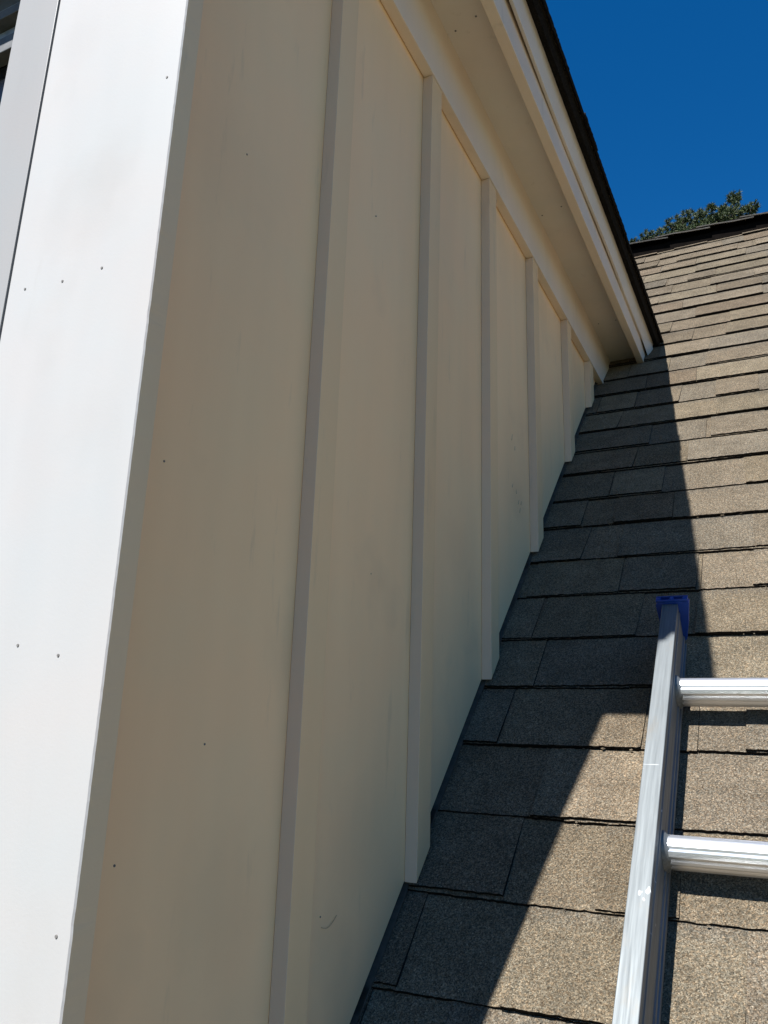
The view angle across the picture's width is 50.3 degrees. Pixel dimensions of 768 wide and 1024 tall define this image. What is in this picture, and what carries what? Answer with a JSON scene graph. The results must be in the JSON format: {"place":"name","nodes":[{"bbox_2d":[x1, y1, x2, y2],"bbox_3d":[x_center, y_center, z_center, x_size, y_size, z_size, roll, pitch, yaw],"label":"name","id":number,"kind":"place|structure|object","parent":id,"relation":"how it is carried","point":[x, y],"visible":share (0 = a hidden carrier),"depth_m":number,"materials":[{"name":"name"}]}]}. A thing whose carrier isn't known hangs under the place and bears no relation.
{"place":"outdoors","nodes":[
{"label":"outdoors","id":0,"kind":"place"},
{"bbox_2d":[0,0,767,1023],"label":"house","id":1,"kind":"structure","parent":0,"point":[382,434],"depth_m":1.02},
{"bbox_2d":[0,0,60,339],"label":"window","id":2,"kind":"structure","parent":1,"relation":"in","point":[27,27],"depth_m":0.88,"materials":[{"name":"white glass"}]},
{"bbox_2d":[612,595,767,1023],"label":"ladder","id":3,"kind":"object","parent":1,"relation":"on","point":[660,851],"visible":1,"depth_m":1.00,"materials":[{"name":"metal"}]},
{"bbox_2d":[546,0,767,242],"label":"sky","id":4,"kind":"structure","parent":0,"point":[673,94],"materials":[{"name":"blue"}]},
{"label":"ground","id":5,"kind":"structure","parent":0,"visible":0},
{"bbox_2d":[629,189,759,242],"bbox_3d":[5.556,2.032,12.875,7.620,16.014,6.951,12,-19,-31],"label":"tree","id":6,"kind":"object","parent":5,"relation":"on","point":[725,212],"visible":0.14,"depth_m":14.09,"materials":[{"name":"green plant"}]}
]}

